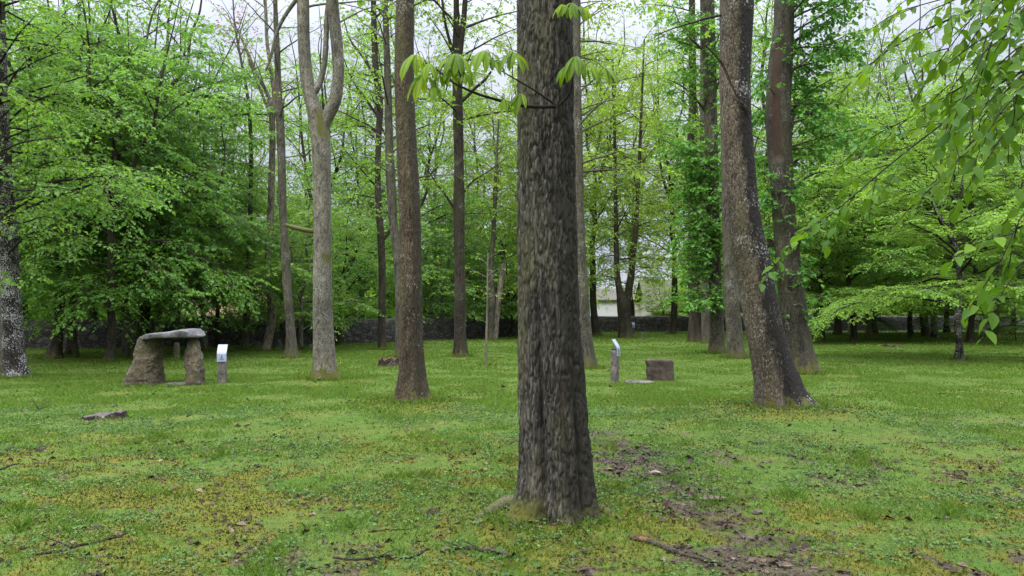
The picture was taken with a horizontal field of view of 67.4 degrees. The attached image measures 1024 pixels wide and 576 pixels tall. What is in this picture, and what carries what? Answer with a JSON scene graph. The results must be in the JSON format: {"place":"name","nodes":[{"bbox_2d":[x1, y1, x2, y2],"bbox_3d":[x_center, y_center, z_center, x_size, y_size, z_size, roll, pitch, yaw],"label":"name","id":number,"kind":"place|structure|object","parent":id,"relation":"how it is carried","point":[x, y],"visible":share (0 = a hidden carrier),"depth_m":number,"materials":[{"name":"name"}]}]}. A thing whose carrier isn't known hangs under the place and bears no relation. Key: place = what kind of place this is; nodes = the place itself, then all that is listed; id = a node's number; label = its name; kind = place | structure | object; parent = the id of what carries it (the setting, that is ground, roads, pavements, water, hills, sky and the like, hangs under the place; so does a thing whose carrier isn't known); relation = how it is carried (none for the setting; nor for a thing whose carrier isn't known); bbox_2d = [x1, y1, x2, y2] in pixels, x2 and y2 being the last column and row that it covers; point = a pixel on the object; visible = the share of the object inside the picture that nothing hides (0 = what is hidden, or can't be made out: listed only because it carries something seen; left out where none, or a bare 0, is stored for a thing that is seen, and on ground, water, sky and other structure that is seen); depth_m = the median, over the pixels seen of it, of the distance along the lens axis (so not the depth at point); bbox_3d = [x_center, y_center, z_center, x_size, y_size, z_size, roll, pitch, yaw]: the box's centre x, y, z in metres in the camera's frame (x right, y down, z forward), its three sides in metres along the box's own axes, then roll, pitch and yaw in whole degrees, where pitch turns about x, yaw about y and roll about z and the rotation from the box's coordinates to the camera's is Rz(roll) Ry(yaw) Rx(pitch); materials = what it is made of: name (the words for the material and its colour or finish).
{"place":"outdoors","nodes":[
{"label":"outdoors","id":0,"kind":"place"},
{"bbox_2d":[0,330,1023,575],"bbox_3d":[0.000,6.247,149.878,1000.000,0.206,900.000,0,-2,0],"label":"ground","id":1,"kind":"structure","parent":0,"point":[734,547],"depth_m":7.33,"materials":[{"name":"green plant"}]},
{"bbox_2d":[0,310,1,371],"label":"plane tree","id":2,"kind":"object","parent":1,"relation":"on","point":[0,343],"visible":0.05,"depth_m":19.82,"materials":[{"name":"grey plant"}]},
{"bbox_2d":[5,0,150,318],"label":"lime tree","id":3,"kind":"object","parent":1,"relation":"on","point":[23,61],"visible":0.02,"depth_m":33.57,"materials":[{"name":"green plant"}]},
{"bbox_2d":[33,532,126,555],"bbox_3d":[-2.921,1.712,5.237,0.601,0.115,0.265,2,-2,-40],"label":"fallen branch","id":4,"kind":"object","parent":1,"relation":"on","point":[71,546],"visible":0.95,"depth_m":5.18,"materials":[{"name":"brown wood"}]},
{"bbox_2d":[0,0,190,377],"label":"lime tree","id":5,"kind":"object","parent":1,"relation":"on","point":[14,360],"visible":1,"depth_m":18.17,"materials":[{"name":"green plant"}]},
{"bbox_2d":[81,410,127,420],"bbox_3d":[-6.003,1.934,11.326,0.782,0.242,0.653,0,-2,0],"label":"rock","id":6,"kind":"object","parent":1,"relation":"on","point":[119,414],"visible":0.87,"depth_m":11.20,"materials":[{"name":"grey stone"}]},
{"bbox_2d":[5,0,228,358],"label":"lime tree","id":7,"kind":"object","parent":1,"relation":"on","point":[55,346],"visible":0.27,"depth_m":25.32,"materials":[{"name":"green plant"}]},
{"bbox_2d":[5,0,235,355],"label":"lime tree","id":8,"kind":"object","parent":1,"relation":"on","point":[71,347],"visible":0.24,"depth_m":26.19,"materials":[{"name":"green plant"}]},
{"bbox_2d":[7,0,265,319],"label":"lime tree","id":9,"kind":"object","parent":1,"relation":"on","point":[94,315],"visible":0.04,"depth_m":37.59,"materials":[{"name":"green plant"}]},
{"bbox_2d":[10,0,270,356],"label":"lime tree","id":10,"kind":"object","parent":1,"relation":"on","point":[126,346],"visible":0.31,"depth_m":27.25,"materials":[{"name":"green plant"}]},
{"bbox_2d":[8,0,278,361],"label":"lime tree","id":11,"kind":"object","parent":1,"relation":"on","point":[110,352],"visible":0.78,"depth_m":23.92,"materials":[{"name":"green plant"}]},
{"bbox_2d":[22,40,300,353],"bbox_3d":[-13.138,-3.426,28.985,10.144,12.323,9.249,0,-2,-10],"label":"lime tree","id":12,"kind":"object","parent":1,"relation":"on","point":[159,320],"visible":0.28,"depth_m":28.49,"materials":[{"name":"green plant"}]},
{"bbox_2d":[122,328,205,385],"bbox_3d":[-7.819,1.596,17.363,1.781,1.354,0.931,0,-2,0],"label":"dolmen","id":13,"kind":"object","parent":1,"relation":"on","point":[147,366],"visible":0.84,"depth_m":17.14,"materials":[{"name":"grey stone"}]},
{"bbox_2d":[6,0,336,345],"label":"lime tree","id":14,"kind":"object","parent":1,"relation":"on","point":[114,19],"visible":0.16,"depth_m":29.88,"materials":[{"name":"green plant"}]},
{"bbox_2d":[45,0,300,319],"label":"lime tree","id":15,"kind":"object","parent":1,"relation":"on","point":[246,145],"visible":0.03,"depth_m":38.17,"materials":[{"name":"green plant"}]},
{"bbox_2d":[174,342,179,357],"bbox_3d":[-11.847,2.238,27.141,0.211,0.623,0.191,0,-2,0],"label":"standing stone","id":16,"kind":"object","parent":1,"relation":"on","point":[176,349],"visible":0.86,"depth_m":27.06,"materials":[{"name":"grey stone"}]},
{"bbox_2d":[99,59,286,350],"bbox_3d":[-12.891,-2.881,31.034,7.905,11.229,7.965,1,-2,-25],"label":"lime tree","id":17,"kind":"object","parent":1,"relation":"on","point":[205,345],"visible":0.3,"depth_m":30.07,"materials":[{"name":"green plant"}]},
{"bbox_2d":[134,126,305,347],"bbox_3d":[-12.963,-2.201,34.174,7.594,10.118,8.329,1,-2,-30],"label":"lime tree","id":18,"kind":"object","parent":1,"relation":"on","point":[216,334],"visible":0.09,"depth_m":33.74,"materials":[{"name":"green plant"}]},
{"bbox_2d":[217,344,227,382],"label":"info pillar","id":19,"kind":"structure","parent":1,"relation":"on","point":[222,361],"depth_m":17.50,"materials":[{"name":"stone"}]},
{"bbox_2d":[212,0,262,347],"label":"ash tree","id":20,"kind":"object","parent":1,"relation":"on","point":[245,334],"visible":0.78,"depth_m":31.61,"materials":[{"name":"grey plant"}]},
{"bbox_2d":[186,284,295,319],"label":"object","id":21,"kind":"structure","parent":1,"relation":"on","point":[208,316],"depth_m":51.96,"materials":[{"name":"green plant"}]},
{"bbox_2d":[209,22,312,318],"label":"ash tree","id":22,"kind":"object","parent":1,"relation":"on","point":[263,153],"visible":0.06,"depth_m":51.94,"materials":[{"name":"green plant"}]},
{"bbox_2d":[208,0,315,349],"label":"ash tree","id":23,"kind":"object","parent":1,"relation":"on","point":[269,331],"visible":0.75,"depth_m":31.07,"materials":[{"name":"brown plant"}]},
{"bbox_2d":[198,167,358,318],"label":"maple tree","id":24,"kind":"object","parent":1,"relation":"on","point":[257,252],"visible":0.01,"depth_m":47.23,"materials":[{"name":"green plant"}]},
{"bbox_2d":[274,340,282,348],"bbox_3d":[-9.833,2.483,32.239,0.456,0.603,0.361,0,-2,0],"label":"standing stone","id":25,"kind":"object","parent":1,"relation":"on","point":[278,344],"visible":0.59,"depth_m":32.11,"materials":[{"name":"grey stone"}]},
{"bbox_2d":[237,0,345,357],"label":"ash tree","id":26,"kind":"object","parent":1,"relation":"on","point":[291,348],"visible":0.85,"depth_m":25.70,"materials":[{"name":"brown plant"}]},
{"bbox_2d":[214,162,392,348],"bbox_3d":[-9.239,-1.196,31.917,8.348,7.953,7.748,0,-2,14],"label":"maple tree","id":27,"kind":"object","parent":1,"relation":"on","point":[307,273],"visible":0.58,"depth_m":31.33,"materials":[{"name":"green plant"}]},
{"bbox_2d":[222,0,396,287],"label":"ash tree","id":28,"kind":"object","parent":1,"relation":"on","point":[302,143],"visible":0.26,"depth_m":44.81,"materials":[{"name":"green plant"}]},
{"bbox_2d":[252,31,374,318],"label":"ash tree","id":29,"kind":"object","parent":1,"relation":"on","point":[308,136],"visible":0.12,"depth_m":58.06,"materials":[{"name":"green plant"}]},
{"bbox_2d":[265,0,395,379],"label":"tree","id":30,"kind":"object","parent":1,"relation":"on","point":[324,363],"visible":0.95,"depth_m":17.67,"materials":[{"name":"grey plant"}]},
{"bbox_2d":[227,163,447,344],"bbox_3d":[-8.370,-1.497,36.538,8.660,8.889,9.330,-1,-2,34],"label":"maple tree","id":31,"kind":"object","parent":1,"relation":"on","point":[362,273],"visible":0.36,"depth_m":36.28,"materials":[{"name":"green plant"}]},
{"bbox_2d":[294,11,426,317],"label":"ash tree","id":32,"kind":"object","parent":1,"relation":"on","point":[373,119],"visible":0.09,"depth_m":53.72,"materials":[{"name":"green plant"}]},
{"bbox_2d":[293,171,453,318],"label":"maple tree","id":33,"kind":"object","parent":1,"relation":"on","point":[361,291],"visible":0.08,"depth_m":49.13,"materials":[{"name":"green plant"}]},
{"bbox_2d":[333,549,425,560],"bbox_3d":[-0.822,1.723,4.921,0.630,0.086,0.299,0,-2,-15],"label":"fallen branch","id":34,"kind":"object","parent":1,"relation":"on","point":[358,559],"visible":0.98,"depth_m":4.96,"materials":[{"name":"brown wood"}]},
{"bbox_2d":[300,0,474,349],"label":"maple tree","id":35,"kind":"object","parent":1,"relation":"on","point":[378,113],"visible":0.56,"depth_m":32.10,"materials":[{"name":"green plant"}]},
{"bbox_2d":[377,356,398,366],"bbox_3d":[-3.643,2.212,22.717,0.783,0.402,0.689,0,-2,0],"label":"rock","id":36,"kind":"object","parent":1,"relation":"on","point":[393,361],"visible":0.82,"depth_m":22.49,"materials":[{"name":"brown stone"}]},
{"bbox_2d":[330,0,487,356],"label":"maple tree","id":37,"kind":"object","parent":1,"relation":"on","point":[389,161],"visible":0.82,"depth_m":26.03,"materials":[{"name":"green plant"}]},
{"bbox_2d":[393,0,432,401],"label":"chestnut tree","id":38,"kind":"object","parent":1,"relation":"on","point":[412,383],"visible":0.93,"depth_m":13.00,"materials":[{"name":"brown plant"}]},
{"bbox_2d":[331,1,500,314],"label":"ash tree","id":39,"kind":"object","parent":1,"relation":"on","point":[423,195],"visible":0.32,"depth_m":43.92,"materials":[{"name":"green plant"}]},
{"bbox_2d":[353,12,498,317],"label":"ash tree","id":40,"kind":"object","parent":1,"relation":"on","point":[444,128],"visible":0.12,"depth_m":56.23,"materials":[{"name":"green plant"}]},
{"bbox_2d":[358,188,506,317],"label":"maple tree","id":41,"kind":"object","parent":1,"relation":"on","point":[436,294],"visible":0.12,"depth_m":52.08,"materials":[{"name":"green plant"}]},
{"bbox_2d":[376,190,514,326],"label":"maple tree","id":42,"kind":"object","parent":1,"relation":"on","point":[442,293],"visible":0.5,"depth_m":45.01,"materials":[{"name":"green plant"}]},
{"bbox_2d":[378,0,516,356],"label":"ash tree","id":43,"kind":"object","parent":1,"relation":"on","point":[460,346],"visible":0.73,"depth_m":26.90,"materials":[{"name":"green plant"}]},
{"bbox_2d":[421,48,517,317],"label":"ash tree","id":44,"kind":"object","parent":1,"relation":"on","point":[466,137],"visible":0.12,"depth_m":60.91,"materials":[{"name":"green plant"}]},
{"bbox_2d":[422,202,517,317],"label":"maple tree","id":45,"kind":"object","parent":1,"relation":"on","point":[509,253],"visible":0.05,"depth_m":59.24,"materials":[{"name":"green plant"}]},
{"bbox_2d":[432,536,515,558],"bbox_3d":[-0.272,1.727,5.086,0.648,0.067,0.161,-1,-2,23],"label":"fallen branch","id":46,"kind":"object","parent":1,"relation":"on","point":[468,547],"visible":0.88,"depth_m":5.09,"materials":[{"name":"brown wood"}]},
{"bbox_2d":[438,53,517,317],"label":"ash tree","id":47,"kind":"object","parent":1,"relation":"on","point":[493,158],"visible":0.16,"depth_m":57.63,"materials":[{"name":"green plant"}]},
{"bbox_2d":[466,250,511,365],"bbox_3d":[-0.707,0.658,22.954,1.483,3.623,1.034,1,-2,-19],"label":"sapling","id":48,"kind":"object","parent":1,"relation":"on","point":[486,328],"visible":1,"depth_m":22.86,"materials":[{"name":"green plant"}]},
{"bbox_2d":[465,114,517,339],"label":"ash tree","id":49,"kind":"object","parent":1,"relation":"on","point":[491,310],"visible":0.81,"depth_m":43.97,"materials":[{"name":"green plant"}]},
{"bbox_2d":[493,264,505,339],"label":"dead tree","id":50,"kind":"object","parent":1,"relation":"on","point":[498,306],"visible":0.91,"depth_m":43.88,"materials":[{"name":"brown wood"}]},
{"bbox_2d":[399,0,622,524],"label":"chestnut tree","id":51,"kind":"object","parent":1,"relation":"on","point":[555,478],"visible":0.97,"depth_m":5.75,"materials":[{"name":"brown plant"}]},
{"bbox_2d":[0,388,1023,575],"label":"moss","id":52,"kind":"object","parent":1,"relation":"on","point":[465,508],"visible":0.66,"depth_m":6.47,"materials":[{"name":"green plant"}]},
{"bbox_2d":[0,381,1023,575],"bbox_3d":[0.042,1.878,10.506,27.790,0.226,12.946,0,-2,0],"label":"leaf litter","id":53,"kind":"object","parent":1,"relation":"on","point":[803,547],"visible":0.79,"depth_m":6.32,"materials":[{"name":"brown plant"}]},
{"bbox_2d":[448,201,597,336],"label":"maple tree","id":54,"kind":"object","parent":1,"relation":"on","point":[512,319],"visible":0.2,"depth_m":48.38,"materials":[{"name":"green plant"}]},
{"bbox_2d":[23,316,1023,348],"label":"stone wall","id":55,"kind":"structure","parent":1,"relation":"on","point":[365,330],"depth_m":40.04,"materials":[{"name":"grey stone"}]},
{"bbox_2d":[28,173,1022,319],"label":"woods","id":56,"kind":"object","parent":1,"relation":"on","point":[104,315],"visible":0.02,"depth_m":80.69,"materials":[{"name":"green plant"}]},
{"bbox_2d":[463,2,627,312],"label":"ash tree","id":57,"kind":"object","parent":1,"relation":"on","point":[512,179],"visible":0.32,"depth_m":45.34,"materials":[{"name":"green plant"}]},
{"bbox_2d":[498,4,676,335],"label":"ash tree","id":58,"kind":"object","parent":1,"relation":"on","point":[596,329],"visible":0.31,"depth_m":51.89,"materials":[{"name":"green plant"}]},
{"bbox_2d":[589,289,639,315],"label":"house","id":59,"kind":"structure","parent":1,"relation":"on","point":[611,310],"depth_m":91.98,"materials":[{"name":"grey tile"}]},
{"bbox_2d":[610,339,619,382],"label":"info pillar","id":60,"kind":"structure","parent":1,"relation":"on","point":[614,363],"depth_m":17.60,"materials":[{"name":"stone"}]},
{"bbox_2d":[572,0,683,367],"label":"maple tree","id":61,"kind":"object","parent":1,"relation":"on","point":[589,356],"visible":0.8,"depth_m":21.33,"materials":[{"name":"green plant"}]},
{"bbox_2d":[582,30,683,315],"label":"ash tree","id":62,"kind":"object","parent":1,"relation":"on","point":[628,251],"visible":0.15,"depth_m":65.26,"materials":[{"name":"green plant"}]},
{"bbox_2d":[581,15,687,337],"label":"oak tree","id":63,"kind":"object","parent":1,"relation":"on","point":[624,312],"visible":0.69,"depth_m":46.87,"materials":[{"name":"green plant"}]},
{"bbox_2d":[624,380,653,383],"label":"stone slab","id":64,"kind":"structure","parent":1,"relation":"on","point":[640,381],"depth_m":17.34,"materials":[{"name":"grey stone"}]},
{"bbox_2d":[630,535,648,541],"bbox_3d":[0.890,1.729,5.307,0.150,0.044,0.089,-1,-2,29],"label":"bark piece","id":65,"kind":"object","parent":1,"relation":"on","point":[641,538],"visible":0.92,"depth_m":5.28,"materials":[{"name":"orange wood"}]},
{"bbox_2d":[645,359,673,380],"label":"stone block","id":66,"kind":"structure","parent":1,"relation":"on","point":[660,369],"depth_m":18.19,"materials":[{"name":"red stone"}]},
{"bbox_2d":[635,280,683,315],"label":"house","id":67,"kind":"structure","parent":1,"relation":"on","point":[644,313],"depth_m":86.64,"materials":[{"name":"grey tile"}]},
{"bbox_2d":[633,273,687,315],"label":"maple tree","id":68,"kind":"object","parent":1,"relation":"on","point":[657,307],"visible":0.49,"depth_m":71.82,"materials":[{"name":"green plant"}]},
{"bbox_2d":[628,0,722,341],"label":"beech tree","id":69,"kind":"object","parent":1,"relation":"on","point":[694,329],"visible":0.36,"depth_m":41.09,"materials":[{"name":"green plant"}]},
{"bbox_2d":[597,12,762,333],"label":"ash tree","id":70,"kind":"object","parent":1,"relation":"on","point":[672,328],"visible":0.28,"depth_m":55.38,"materials":[{"name":"green plant"}]},
{"bbox_2d":[628,535,751,571],"bbox_3d":[1.084,1.731,4.979,0.233,0.072,0.918,2,-2,-43],"label":"fallen branch","id":71,"kind":"object","parent":1,"relation":"on","point":[664,546],"visible":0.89,"depth_m":5.03,"materials":[{"name":"brown wood"}]},
{"bbox_2d":[700,30,709,343],"bbox_3d":[9.844,-5.922,39.204,0.526,17.793,0.523,0,-2,0],"label":"beech tree","id":72,"kind":"object","parent":1,"relation":"on","point":[705,327],"visible":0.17,"depth_m":38.88,"materials":[{"name":"grey plant"}]},
{"bbox_2d":[646,0,773,352],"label":"beech tree","id":73,"kind":"object","parent":1,"relation":"on","point":[709,188],"visible":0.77,"depth_m":29.19,"materials":[{"name":"green plant"}]},
{"bbox_2d":[699,495,726,500],"bbox_3d":[1.708,1.783,6.526,0.266,0.044,0.121,0,-2,-6],"label":"bark piece","id":74,"kind":"object","parent":1,"relation":"on","point":[709,496],"visible":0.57,"depth_m":6.49,"materials":[{"name":"wood"}]},
{"bbox_2d":[643,18,798,303],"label":"ash tree","id":75,"kind":"object","parent":1,"relation":"on","point":[718,95],"visible":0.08,"depth_m":60.04,"materials":[{"name":"green plant"}]},
{"bbox_2d":[636,0,820,408],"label":"oak tree","id":76,"kind":"object","parent":1,"relation":"on","point":[777,380],"visible":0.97,"depth_m":11.95,"materials":[{"name":"brown plant"}]},
{"bbox_2d":[719,0,745,357],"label":"beech tree","id":77,"kind":"object","parent":1,"relation":"on","point":[735,341],"visible":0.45,"depth_m":26.02,"materials":[{"name":"grey plant"}]},
{"bbox_2d":[670,0,895,274],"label":"ash tree","id":78,"kind":"object","parent":1,"relation":"on","point":[766,221],"visible":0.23,"depth_m":38.74,"materials":[{"name":"green plant"}]},
{"bbox_2d":[777,557,812,567],"bbox_3d":[1.802,1.737,4.889,0.290,0.055,0.083,1,-2,-16],"label":"fallen branch","id":79,"kind":"object","parent":1,"relation":"on","point":[779,565],"visible":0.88,"depth_m":4.88,"materials":[{"name":"grey wood"}]},
{"bbox_2d":[750,0,905,373],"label":"oak tree","id":80,"kind":"object","parent":1,"relation":"on","point":[777,84],"visible":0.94,"depth_m":19.21,"materials":[{"name":"green plant"}]},
{"bbox_2d":[699,31,963,335],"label":"lime tree","id":81,"kind":"object","parent":1,"relation":"on","point":[762,147],"visible":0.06,"depth_m":49.72,"materials":[{"name":"green plant"}]},
{"bbox_2d":[761,22,914,334],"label":"ash tree","id":82,"kind":"object","parent":1,"relation":"on","point":[837,328],"visible":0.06,"depth_m":52.62,"materials":[{"name":"green plant"}]},
{"bbox_2d":[766,152,943,341],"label":"hornbeam tree","id":83,"kind":"object","parent":1,"relation":"on","point":[828,300],"visible":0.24,"depth_m":40.68,"materials":[{"name":"green plant"}]},
{"bbox_2d":[800,7,924,331],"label":"ash tree","id":84,"kind":"object","parent":1,"relation":"on","point":[849,329],"visible":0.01,"depth_m":61.83,"materials":[{"name":"green plant"}]},
{"bbox_2d":[797,25,935,337],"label":"ash tree","id":85,"kind":"object","parent":1,"relation":"on","point":[868,331],"visible":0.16,"depth_m":47.93,"materials":[{"name":"green plant"}]},
{"bbox_2d":[763,85,970,341],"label":"hornbeam tree","id":86,"kind":"object","parent":1,"relation":"on","point":[852,277],"visible":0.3,"depth_m":40.83,"materials":[{"name":"green plant"}]},
{"bbox_2d":[759,0,1023,346],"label":"beech tree","id":87,"kind":"object","parent":1,"relation":"on","point":[991,71],"visible":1,"depth_m":2.60,"materials":[{"name":"green plant"}]},
{"bbox_2d":[800,94,1005,332],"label":"hornbeam tree","id":88,"kind":"object","parent":1,"relation":"on","point":[874,328],"visible":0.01,"depth_m":56.74,"materials":[{"name":"green plant"}]},
{"bbox_2d":[804,119,1014,336],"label":"hornbeam tree","id":89,"kind":"object","parent":1,"relation":"on","point":[910,332],"visible":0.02,"depth_m":46.49,"materials":[{"name":"green plant"}]},
{"bbox_2d":[826,0,1003,336],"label":"ash tree","id":90,"kind":"object","parent":1,"relation":"on","point":[925,330],"visible":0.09,"depth_m":50.49,"materials":[{"name":"green plant"}]},
{"bbox_2d":[808,68,1023,358],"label":"hornbeam tree","id":91,"kind":"object","parent":1,"relation":"on","point":[961,289],"visible":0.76,"depth_m":25.82,"materials":[{"name":"green plant"}]},
{"bbox_2d":[817,103,1023,342],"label":"hornbeam tree","id":92,"kind":"object","parent":1,"relation":"on","point":[970,336],"visible":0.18,"depth_m":39.75,"materials":[{"name":"green plant"}]},
{"bbox_2d":[836,111,1017,337],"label":"hornbeam tree","id":93,"kind":"object","parent":1,"relation":"on","point":[933,334],"visible":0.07,"depth_m":46.73,"materials":[{"name":"green plant"}]},
{"bbox_2d":[852,1,1023,338],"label":"lime tree","id":94,"kind":"object","parent":1,"relation":"on","point":[949,53],"visible":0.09,"depth_m":47.90,"materials":[{"name":"green plant"}]},
{"bbox_2d":[854,131,1023,332],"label":"hornbeam tree","id":95,"kind":"object","parent":1,"relation":"on","point":[947,327],"depth_m":57.70,"materials":[{"name":"green plant"}]},
{"bbox_2d":[902,17,1004,331],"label":"ash tree","id":96,"kind":"object","parent":1,"relation":"on","point":[947,84],"visible":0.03,"depth_m":59.92,"materials":[{"name":"green plant"}]},
{"bbox_2d":[902,92,1023,301],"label":"hornbeam tree","id":97,"kind":"object","parent":1,"relation":"on","point":[995,257],"visible":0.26,"depth_m":36.38,"materials":[{"name":"green plant"}]},
{"bbox_2d":[974,301,1017,338],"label":"dogwood shrub","id":98,"kind":"object","parent":1,"relation":"on","point":[999,332],"visible":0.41,"depth_m":43.91,"materials":[{"name":"green plant"}]},
{"bbox_2d":[968,127,1023,333],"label":"hornbeam tree","id":99,"kind":"object","parent":1,"relation":"on","point":[1019,310],"visible":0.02,"depth_m":55.92,"materials":[{"name":"green plant"}]},
{"bbox_2d":[975,299,1023,339],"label":"sapling","id":100,"kind":"object","parent":1,"relation":"on","point":[1010,325],"visible":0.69,"depth_m":42.98,"materials":[{"name":"green plant"}]},
{"bbox_2d":[5,0,1023,297],"label":"sky","id":101,"kind":"structure","parent":0,"point":[206,10],"materials":[{"name":"white"}]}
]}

